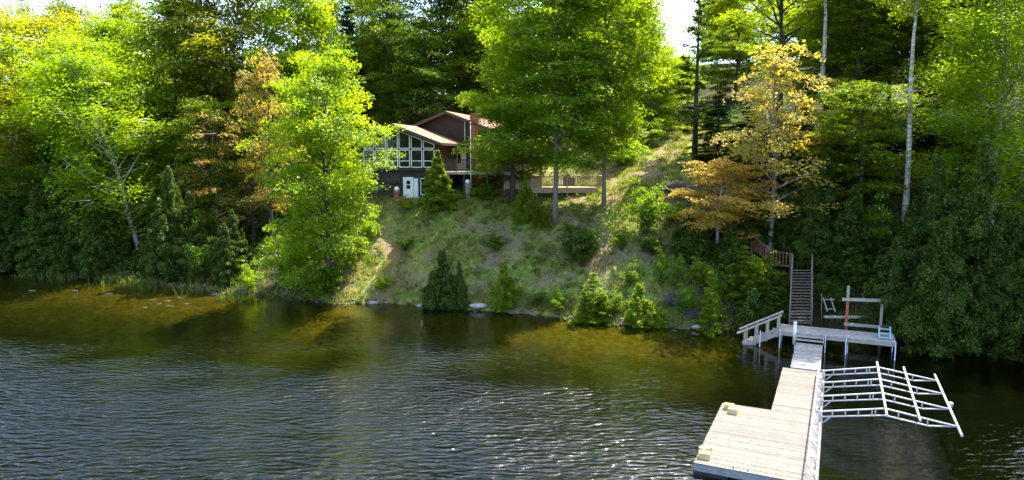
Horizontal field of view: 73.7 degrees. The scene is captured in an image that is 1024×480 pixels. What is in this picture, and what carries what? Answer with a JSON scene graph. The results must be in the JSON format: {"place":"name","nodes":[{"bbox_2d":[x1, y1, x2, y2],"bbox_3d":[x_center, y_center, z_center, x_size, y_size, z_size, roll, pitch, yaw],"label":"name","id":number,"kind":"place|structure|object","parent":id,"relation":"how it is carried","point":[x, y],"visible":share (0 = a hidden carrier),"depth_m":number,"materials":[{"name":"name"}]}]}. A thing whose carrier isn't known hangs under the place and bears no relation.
{"place":"outdoors","nodes":[
{"label":"outdoors","id":0,"kind":"place"},
{"bbox_2d":[0,0,861,93],"label":"sky","id":1,"kind":"structure","parent":0,"point":[678,7],"materials":[{"name":"white"}]},
{"bbox_2d":[0,270,1012,479],"bbox_3d":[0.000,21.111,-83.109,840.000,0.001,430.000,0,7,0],"label":"lake water","id":2,"kind":"structure","parent":0,"point":[102,368],"depth_m":32.03,"materials":[{"name":"liquid"}]},
{"bbox_2d":[693,403,821,479],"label":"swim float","id":3,"kind":"object","parent":2,"relation":"on","point":[765,444],"visible":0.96,"depth_m":25.91,"materials":[{"name":"wood"}]},
{"bbox_2d":[806,361,962,479],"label":"boat canopy frame","id":4,"kind":"object","parent":3,"relation":"on","point":[817,440],"visible":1,"depth_m":28.71,"materials":[{"name":"white metal"}]},
{"bbox_2d":[771,367,824,416],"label":"dock walkway","id":5,"kind":"structure","parent":2,"relation":"on","point":[795,391],"depth_m":31.97,"materials":[{"name":"brown wood"}]},
{"bbox_2d":[0,55,1023,479],"bbox_3d":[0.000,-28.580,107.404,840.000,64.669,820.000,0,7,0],"label":"ground","id":6,"kind":"structure","parent":0,"point":[696,377],"depth_m":41.45,"materials":[{"name":"plant"}]},
{"bbox_2d":[0,173,30,270],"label":"cedar tree","id":7,"kind":"object","parent":6,"relation":"on","point":[9,247],"visible":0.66,"depth_m":69.36,"materials":[{"name":"green plant"}]},
{"bbox_2d":[0,82,77,235],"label":"birch tree","id":8,"kind":"object","parent":6,"relation":"on","point":[19,147],"visible":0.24,"depth_m":71.13,"materials":[{"name":"green plant"}]},
{"bbox_2d":[14,166,83,275],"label":"cedar tree","id":9,"kind":"object","parent":6,"relation":"on","point":[50,242],"visible":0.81,"depth_m":66.92,"materials":[{"name":"green plant"}]},
{"bbox_2d":[26,0,108,215],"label":"maple tree","id":10,"kind":"object","parent":6,"relation":"on","point":[67,8],"visible":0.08,"depth_m":88.42,"materials":[{"name":"green plant"}]},
{"bbox_2d":[0,0,137,203],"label":"birch tree","id":11,"kind":"object","parent":6,"relation":"on","point":[33,25],"visible":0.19,"depth_m":76.41,"materials":[{"name":"green plant"}]},
{"bbox_2d":[0,123,141,223],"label":"maple tree","id":12,"kind":"object","parent":6,"relation":"on","point":[27,191],"visible":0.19,"depth_m":69.20,"materials":[{"name":"green plant"}]},
{"bbox_2d":[0,29,156,210],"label":"birch tree","id":13,"kind":"object","parent":6,"relation":"on","point":[89,44],"visible":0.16,"depth_m":70.44,"materials":[{"name":"green plant"}]},
{"bbox_2d":[23,5,169,228],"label":"maple tree","id":14,"kind":"object","parent":6,"relation":"on","point":[103,28],"visible":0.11,"depth_m":78.46,"materials":[{"name":"green plant"}]},
{"bbox_2d":[0,25,202,249],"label":"birch tree","id":15,"kind":"object","parent":6,"relation":"on","point":[68,70],"visible":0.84,"depth_m":66.11,"materials":[{"name":"green plant"}]},
{"bbox_2d":[72,182,134,278],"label":"cedar tree","id":16,"kind":"object","parent":6,"relation":"on","point":[94,262],"visible":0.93,"depth_m":65.68,"materials":[{"name":"green plant"}]},
{"bbox_2d":[78,0,194,203],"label":"maple tree","id":17,"kind":"object","parent":6,"relation":"on","point":[114,6],"visible":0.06,"depth_m":85.85,"materials":[{"name":"green plant"}]},
{"bbox_2d":[110,118,205,236],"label":"maple tree","id":18,"kind":"object","parent":6,"relation":"on","point":[161,143],"visible":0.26,"depth_m":70.39,"materials":[{"name":"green plant"}]},
{"bbox_2d":[93,0,241,188],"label":"maple tree","id":19,"kind":"object","parent":6,"relation":"on","point":[165,8],"visible":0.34,"depth_m":74.66,"materials":[{"name":"green plant"}]},
{"bbox_2d":[139,165,207,282],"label":"cedar tree","id":20,"kind":"object","parent":6,"relation":"on","point":[172,229],"visible":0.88,"depth_m":62.22,"materials":[{"name":"green plant"}]},
{"bbox_2d":[10,264,349,304],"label":"shore reeds","id":21,"kind":"object","parent":6,"relation":"on","point":[138,285],"visible":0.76,"depth_m":60.80,"materials":[{"name":"plant"}]},
{"bbox_2d":[176,236,216,282],"bbox_3d":[-28.099,1.746,61.116,3.716,4.760,3.728,6,9,42],"label":"leafy shrub","id":22,"kind":"object","parent":6,"relation":"on","point":[198,261],"visible":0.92,"depth_m":60.56,"materials":[{"name":"green plant"}]},
{"bbox_2d":[147,95,259,249],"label":"maple tree","id":23,"kind":"object","parent":6,"relation":"on","point":[193,108],"visible":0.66,"depth_m":69.24,"materials":[{"name":"green plant"}]},
{"bbox_2d":[152,108,266,247],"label":"maple tree","id":24,"kind":"object","parent":6,"relation":"on","point":[205,161],"visible":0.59,"depth_m":68.77,"materials":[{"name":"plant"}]},
{"bbox_2d":[57,153,365,293],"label":"forest undergrowth","id":25,"kind":"object","parent":6,"relation":"on","point":[250,238],"visible":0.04,"depth_m":69.37,"materials":[{"name":"green plant"}]},
{"bbox_2d":[208,209,258,285],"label":"cedar tree","id":26,"kind":"object","parent":6,"relation":"on","point":[231,251],"visible":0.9,"depth_m":59.85,"materials":[{"name":"green plant"}]},
{"bbox_2d":[139,0,331,229],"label":"maple tree","id":27,"kind":"object","parent":6,"relation":"on","point":[241,26],"visible":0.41,"depth_m":74.91,"materials":[{"name":"green plant"}]},
{"bbox_2d":[206,94,292,248],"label":"maple tree","id":28,"kind":"object","parent":6,"relation":"on","point":[236,208],"visible":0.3,"depth_m":70.84,"materials":[{"name":"orange plant"}]},
{"bbox_2d":[224,46,310,254],"bbox_3d":[-23.197,-8.049,65.403,7.530,20.465,8.604,-4,8,-32],"label":"maple tree","id":29,"kind":"object","parent":6,"relation":"on","point":[268,71],"visible":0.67,"depth_m":64.77,"materials":[{"name":"orange plant"}]},
{"bbox_2d":[250,219,314,289],"bbox_3d":[-18.384,1.399,57.249,5.011,6.423,5.027,4,8,32],"label":"leafy shrub","id":30,"kind":"object","parent":6,"relation":"on","point":[285,263],"visible":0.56,"depth_m":56.28,"materials":[{"name":"green plant"}]},
{"bbox_2d":[231,0,357,200],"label":"maple tree","id":31,"kind":"object","parent":6,"relation":"on","point":[310,23],"visible":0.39,"depth_m":74.26,"materials":[{"name":"green plant"}]},
{"bbox_2d":[292,257,346,298],"bbox_3d":[-15.131,3.079,54.471,4.078,3.845,4.064,1,7,7],"label":"leafy shrub","id":32,"kind":"object","parent":6,"relation":"on","point":[319,285],"visible":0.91,"depth_m":54.33,"materials":[{"name":"green plant"}]},
{"bbox_2d":[234,46,405,295],"bbox_3d":[-14.459,-5.029,53.637,11.944,19.919,12.576,6,9,44],"label":"maple tree","id":33,"kind":"object","parent":6,"relation":"on","point":[326,85],"visible":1,"depth_m":52.69,"materials":[{"name":"green plant"}]},
{"bbox_2d":[330,5,377,176],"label":"spruce tree","id":34,"kind":"object","parent":6,"relation":"on","point":[349,29],"visible":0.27,"depth_m":77.79,"materials":[{"name":"green plant"}]},
{"bbox_2d":[321,0,406,132],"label":"maple tree","id":35,"kind":"object","parent":6,"relation":"on","point":[371,15],"visible":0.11,"depth_m":88.17,"materials":[{"name":"green plant"}]},
{"bbox_2d":[341,0,451,131],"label":"maple tree","id":36,"kind":"object","parent":6,"relation":"on","point":[378,47],"visible":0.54,"depth_m":79.88,"materials":[{"name":"green plant"}]},
{"bbox_2d":[366,4,461,126],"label":"tree","id":37,"kind":"object","parent":6,"relation":"on","point":[413,60],"visible":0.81,"depth_m":75.09,"materials":[{"name":"green plant"}]},
{"bbox_2d":[95,273,769,335],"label":"shore grass","id":38,"kind":"structure","parent":6,"relation":"on","point":[371,296],"depth_m":54.62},
{"bbox_2d":[421,248,456,312],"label":"cedar tree","id":39,"kind":"object","parent":6,"relation":"on","point":[437,290],"visible":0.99,"depth_m":51.99,"materials":[{"name":"green plant"}]},
{"bbox_2d":[381,0,497,114],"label":"maple tree","id":40,"kind":"object","parent":6,"relation":"on","point":[436,11],"visible":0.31,"depth_m":80.98,"materials":[{"name":"green plant"}]},
{"bbox_2d":[349,111,533,198],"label":"cottage","id":41,"kind":"structure","parent":6,"relation":"on","point":[420,143],"depth_m":64.16,"materials":[{"name":"brown"}]},
{"bbox_2d":[421,149,462,212],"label":"cedar tree","id":42,"kind":"object","parent":6,"relation":"on","point":[439,190],"visible":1,"depth_m":59.94,"materials":[{"name":"green plant"}]},
{"bbox_2d":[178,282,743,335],"bbox_3d":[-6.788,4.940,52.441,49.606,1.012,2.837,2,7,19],"label":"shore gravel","id":43,"kind":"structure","parent":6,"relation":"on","point":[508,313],"depth_m":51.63,"materials":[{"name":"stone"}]},
{"bbox_2d":[451,261,470,310],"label":"cedar tree","id":44,"kind":"object","parent":6,"relation":"on","point":[460,290],"visible":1,"depth_m":51.88,"materials":[{"name":"green plant"}]},
{"bbox_2d":[406,0,541,114],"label":"maple tree","id":45,"kind":"object","parent":6,"relation":"on","point":[463,46],"visible":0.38,"depth_m":80.79,"materials":[{"name":"green plant"}]},
{"bbox_2d":[486,263,520,313],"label":"cedar tree","id":46,"kind":"object","parent":6,"relation":"on","point":[503,292],"visible":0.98,"depth_m":51.01,"materials":[{"name":"green plant"}]},
{"bbox_2d":[451,11,576,200],"bbox_3d":[0.014,-11.429,59.793,11.149,16.883,11.644,2,7,16],"label":"maple tree","id":47,"kind":"object","parent":6,"relation":"on","point":[475,96],"visible":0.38,"depth_m":58.46,"materials":[{"name":"green plant"}]},
{"bbox_2d":[510,175,539,224],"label":"cedar tree","id":48,"kind":"object","parent":6,"relation":"on","point":[524,205],"visible":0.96,"depth_m":57.14,"materials":[{"name":"green plant"}]},
{"bbox_2d":[141,0,956,172],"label":"forest","id":49,"kind":"object","parent":6,"relation":"on","point":[716,7],"visible":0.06,"depth_m":117.24,"materials":[{"name":"plant"}]},
{"bbox_2d":[301,167,798,327],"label":"bank weeds","id":50,"kind":"object","parent":6,"relation":"on","point":[427,224],"visible":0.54,"depth_m":56.03,"materials":[{"name":"green plant"}]},
{"bbox_2d":[464,0,650,224],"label":"maple tree","id":51,"kind":"object","parent":6,"relation":"on","point":[533,46],"visible":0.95,"depth_m":53.08,"materials":[{"name":"green plant"}]},
{"bbox_2d":[531,175,601,199],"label":"garden deck","id":52,"kind":"structure","parent":6,"relation":"on","point":[567,189],"depth_m":61.35,"materials":[{"name":"beige wood"}]},
{"bbox_2d":[554,219,602,266],"bbox_3d":[5.038,0.302,51.611,3.696,4.027,3.708,0,7,-1],"label":"juniper shrub","id":53,"kind":"object","parent":6,"relation":"on","point":[580,250],"visible":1,"depth_m":51.29,"materials":[{"name":"green plant"}]},
{"bbox_2d":[300,109,874,331],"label":"bank grass","id":54,"kind":"structure","parent":6,"relation":"on","point":[592,197],"depth_m":56.64,"materials":[{"name":"plant"}]},
{"bbox_2d":[566,272,613,326],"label":"cedar tree","id":55,"kind":"object","parent":6,"relation":"on","point":[589,315],"visible":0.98,"depth_m":47.79,"materials":[{"name":"green plant"}]},
{"bbox_2d":[542,0,683,205],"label":"maple tree","id":56,"kind":"object","parent":6,"relation":"on","point":[636,11],"visible":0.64,"depth_m":54.91,"materials":[{"name":"green plant"}]},
{"bbox_2d":[624,282,657,331],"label":"cedar tree","id":57,"kind":"object","parent":6,"relation":"on","point":[642,312],"visible":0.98,"depth_m":46.37,"materials":[{"name":"green plant"}]},
{"bbox_2d":[619,117,665,146],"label":"leafy shrub","id":58,"kind":"object","parent":6,"relation":"on","point":[656,131],"visible":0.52,"depth_m":67.17,"materials":[{"name":"green plant"}]},
{"bbox_2d":[621,176,672,233],"bbox_3d":[10.759,-2.648,52.778,3.626,5.092,3.614,-1,7,-12],"label":"leafy shrub","id":59,"kind":"object","parent":6,"relation":"on","point":[648,210],"visible":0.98,"depth_m":52.63,"materials":[{"name":"green plant"}]},
{"bbox_2d":[616,41,709,115],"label":"maple tree","id":60,"kind":"object","parent":6,"relation":"on","point":[672,46],"visible":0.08,"depth_m":77.17,"materials":[{"name":"green plant"}]},
{"bbox_2d":[617,39,709,129],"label":"maple tree","id":61,"kind":"object","parent":6,"relation":"on","point":[668,100],"visible":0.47,"depth_m":70.75,"materials":[{"name":"green plant"}]},
{"bbox_2d":[663,253,690,289],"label":"leafy shrub","id":62,"kind":"object","parent":6,"relation":"on","point":[676,272],"visible":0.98,"depth_m":48.33,"materials":[{"name":"green plant"}]},
{"bbox_2d":[671,282,699,313],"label":"leafy shrub","id":63,"kind":"object","parent":6,"relation":"on","point":[687,301],"visible":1,"depth_m":46.48,"materials":[{"name":"green plant"}]},
{"bbox_2d":[669,212,714,264],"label":"cedar tree","id":64,"kind":"object","parent":6,"relation":"on","point":[689,245],"visible":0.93,"depth_m":50.08,"materials":[{"name":"green plant"}]},
{"bbox_2d":[658,0,729,158],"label":"pine tree","id":65,"kind":"object","parent":6,"relation":"on","point":[695,116],"visible":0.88,"depth_m":61.28,"materials":[{"name":"green plant"}]},
{"bbox_2d":[685,256,718,287],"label":"leafy shrub","id":66,"kind":"object","parent":6,"relation":"on","point":[697,273],"visible":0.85,"depth_m":47.95,"materials":[{"name":"green plant"}]},
{"bbox_2d":[692,271,727,339],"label":"cedar tree","id":67,"kind":"object","parent":6,"relation":"on","point":[710,313],"visible":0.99,"depth_m":45.05,"materials":[{"name":"green plant"}]},
{"bbox_2d":[681,91,749,168],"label":"hemlock tree","id":68,"kind":"object","parent":6,"relation":"on","point":[713,115],"visible":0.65,"depth_m":59.02,"materials":[{"name":"green plant"}]},
{"bbox_2d":[659,158,779,244],"bbox_3d":[15.005,-2.493,50.460,8.706,7.145,8.094,-7,9,-45],"label":"maple tree","id":69,"kind":"object","parent":6,"relation":"on","point":[712,177],"visible":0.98,"depth_m":49.64,"materials":[{"name":"orange plant"}]},
{"bbox_2d":[703,264,735,297],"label":"leafy shrub","id":70,"kind":"object","parent":6,"relation":"on","point":[717,285],"visible":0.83,"depth_m":47.02,"materials":[{"name":"green plant"}]},
{"bbox_2d":[711,223,751,273],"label":"cedar tree","id":71,"kind":"object","parent":6,"relation":"on","point":[727,248],"visible":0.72,"depth_m":49.09,"materials":[{"name":"green plant"}]},
{"bbox_2d":[693,2,785,100],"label":"maple tree","id":72,"kind":"object","parent":6,"relation":"on","point":[727,54],"visible":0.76,"depth_m":82.85,"materials":[{"name":"green plant"}]},
{"bbox_2d":[708,107,772,170],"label":"hemlock tree","id":73,"kind":"object","parent":6,"relation":"on","point":[743,125],"visible":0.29,"depth_m":58.93,"materials":[{"name":"green plant"}]},
{"bbox_2d":[712,191,775,249],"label":"cedar tree","id":74,"kind":"object","parent":6,"relation":"on","point":[754,227],"visible":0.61,"depth_m":50.27,"materials":[{"name":"green plant"}]},
{"bbox_2d":[718,245,775,304],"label":"cedar tree","id":75,"kind":"object","parent":6,"relation":"on","point":[746,284],"visible":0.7,"depth_m":46.85,"materials":[{"name":"green plant"}]},
{"bbox_2d":[730,287,773,337],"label":"cedar tree","id":76,"kind":"object","parent":6,"relation":"on","point":[746,314],"visible":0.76,"depth_m":44.77,"materials":[{"name":"green plant"}]},
{"bbox_2d":[739,247,786,289],"bbox_3d":[17.309,2.049,48.123,2.917,3.335,2.907,-2,7,-13],"label":"leafy shrub","id":77,"kind":"object","parent":6,"relation":"on","point":[760,262],"visible":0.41,"depth_m":47.56,"materials":[{"name":"green plant"}]},
{"bbox_2d":[744,268,797,329],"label":"cedar tree","id":78,"kind":"object","parent":6,"relation":"on","point":[771,299],"visible":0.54,"depth_m":45.09,"materials":[{"name":"green plant"}]},
{"bbox_2d":[709,38,841,262],"bbox_3d":[19.238,-6.175,49.579,8.922,17.070,9.668,3,7,22],"label":"maple tree","id":79,"kind":"object","parent":6,"relation":"on","point":[771,206],"visible":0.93,"depth_m":49.05,"materials":[{"name":"yellow plant"}]},
{"bbox_2d":[709,0,842,137],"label":"maple tree","id":80,"kind":"object","parent":6,"relation":"on","point":[779,9],"visible":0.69,"depth_m":63.95,"materials":[{"name":"green plant"}]},
{"bbox_2d":[761,196,800,263],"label":"cedar tree","id":81,"kind":"object","parent":6,"relation":"on","point":[780,229],"visible":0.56,"depth_m":50.14,"materials":[{"name":"green plant"}]},
{"bbox_2d":[758,104,837,186],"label":"hemlock tree","id":82,"kind":"object","parent":6,"relation":"on","point":[798,159],"visible":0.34,"depth_m":55.17,"materials":[{"name":"green plant"}]},
{"bbox_2d":[789,254,812,326],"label":"hillside stairs","id":83,"kind":"structure","parent":6,"relation":"on","point":[801,312],"depth_m":44.84,"materials":[{"name":"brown wood"}]},
{"bbox_2d":[776,150,845,269],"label":"cedar tree","id":84,"kind":"object","parent":6,"relation":"on","point":[810,225],"visible":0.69,"depth_m":48.52,"materials":[{"name":"green plant"}]},
{"bbox_2d":[765,0,881,110],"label":"maple tree","id":85,"kind":"object","parent":6,"relation":"on","point":[800,85],"visible":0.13,"depth_m":66.05,"materials":[{"name":"green plant"}]},
{"bbox_2d":[805,273,853,314],"bbox_3d":[21.962,3.654,46.580,2.826,3.246,2.817,-5,8,-36],"label":"leafy shrub","id":86,"kind":"object","parent":6,"relation":"on","point":[829,287],"visible":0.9,"depth_m":46.38,"materials":[{"name":"green plant"}]},
{"bbox_2d":[778,324,896,397],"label":"shore platform","id":87,"kind":"structure","parent":6,"relation":"on","point":[845,336],"depth_m":40.43,"materials":[{"name":"grey wood"}]},
{"bbox_2d":[737,311,783,363],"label":"side steps","id":88,"kind":"structure","parent":87,"relation":"attached to","point":[759,338],"depth_m":41.96,"materials":[{"name":"grey wood"}]},
{"bbox_2d":[791,342,822,371],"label":"gangway ramp","id":89,"kind":"structure","parent":87,"relation":"attached to","point":[806,356],"depth_m":37.40,"materials":[{"name":"grey wood"}]},
{"bbox_2d":[842,286,885,345],"bbox_3d":[22.001,4.755,42.786,2.484,3.600,0.625,3,7,21],"label":"post frame","id":90,"kind":"object","parent":87,"relation":"on","point":[847,299],"visible":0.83,"depth_m":42.70,"materials":[{"name":"grey paint"}]},
{"bbox_2d":[783,77,898,169],"bbox_3d":[25.487,-8.700,54.039,8.822,8.249,9.489,-2,7,-14],"label":"maple tree","id":91,"kind":"object","parent":6,"relation":"on","point":[835,85],"visible":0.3,"depth_m":53.41,"materials":[{"name":"green plant"}]},
{"bbox_2d":[816,184,879,285],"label":"cedar tree","id":92,"kind":"object","parent":6,"relation":"on","point":[848,237],"visible":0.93,"depth_m":46.76,"materials":[{"name":"green plant"}]},
{"bbox_2d":[786,0,930,128],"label":"maple tree","id":93,"kind":"object","parent":6,"relation":"on","point":[860,31],"visible":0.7,"depth_m":59.11,"materials":[{"name":"green plant"}]},
{"bbox_2d":[841,257,879,295],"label":"leafy shrub","id":94,"kind":"object","parent":6,"relation":"on","point":[856,280],"visible":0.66,"depth_m":46.15,"materials":[{"name":"green plant"}]},
{"bbox_2d":[698,91,1023,353],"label":"hillside undergrowth","id":95,"kind":"object","parent":6,"relation":"on","point":[917,151],"visible":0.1,"depth_m":56.21,"materials":[{"name":"green plant"}]},
{"bbox_2d":[787,80,944,199],"bbox_3d":[25.915,-6.444,50.401,10.350,10.590,11.133,0,7,4],"label":"maple tree","id":96,"kind":"object","parent":6,"relation":"on","point":[867,88],"visible":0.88,"depth_m":49.02,"materials":[{"name":"green plant"}]},
{"bbox_2d":[841,189,893,254],"bbox_3d":[24.949,-1.051,48.188,3.575,5.435,3.564,4,8,34],"label":"leafy shrub","id":97,"kind":"object","parent":6,"relation":"on","point":[880,230],"visible":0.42,"depth_m":47.22,"materials":[{"name":"green plant"}]},
{"bbox_2d":[813,0,947,119],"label":"maple tree","id":98,"kind":"object","parent":6,"relation":"on","point":[898,81],"visible":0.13,"depth_m":62.75,"materials":[{"name":"green plant"}]},
{"bbox_2d":[872,212,905,259],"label":"cedar tree","id":99,"kind":"object","parent":6,"relation":"on","point":[896,224],"visible":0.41,"depth_m":46.59,"materials":[{"name":"green plant"}]},
{"bbox_2d":[857,0,958,221],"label":"birch tree","id":100,"kind":"object","parent":6,"relation":"on","point":[904,7],"visible":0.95,"depth_m":47.80,"materials":[{"name":"white plant"}]},
{"bbox_2d":[895,195,921,276],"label":"cedar tree","id":101,"kind":"object","parent":6,"relation":"on","point":[913,209],"visible":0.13,"depth_m":44.48,"materials":[{"name":"green plant"}]},
{"bbox_2d":[857,155,977,342],"bbox_3d":[25.707,0.615,41.638,8.004,11.792,6.048,2,7,20],"label":"cedar tree","id":102,"kind":"object","parent":6,"relation":"on","point":[892,288],"visible":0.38,"depth_m":41.89,"materials":[{"name":"green plant"}]},
{"bbox_2d":[887,59,981,152],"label":"hemlock tree","id":103,"kind":"object","parent":6,"relation":"on","point":[929,140],"visible":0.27,"depth_m":54.17,"materials":[{"name":"green plant"}]},
{"bbox_2d":[866,0,1023,138],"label":"maple tree","id":104,"kind":"object","parent":6,"relation":"on","point":[922,28],"visible":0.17,"depth_m":56.45,"materials":[{"name":"green plant"}]},
{"bbox_2d":[901,155,990,265],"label":"cedar tree","id":105,"kind":"object","parent":6,"relation":"on","point":[954,181],"visible":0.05,"depth_m":43.07,"materials":[{"name":"green plant"}]},
{"bbox_2d":[888,135,1023,365],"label":"cedar tree","id":106,"kind":"object","parent":6,"relation":"on","point":[940,248],"visible":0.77,"depth_m":39.26,"materials":[{"name":"green plant"}]},
{"bbox_2d":[890,0,1023,223],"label":"birch tree","id":107,"kind":"object","parent":6,"relation":"on","point":[985,125],"visible":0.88,"depth_m":43.16,"materials":[{"name":"green plant"}]},
{"bbox_2d":[970,181,1023,353],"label":"cedar tree","id":108,"kind":"object","parent":6,"relation":"on","point":[1005,254],"visible":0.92,"depth_m":38.06,"materials":[{"name":"green plant"}]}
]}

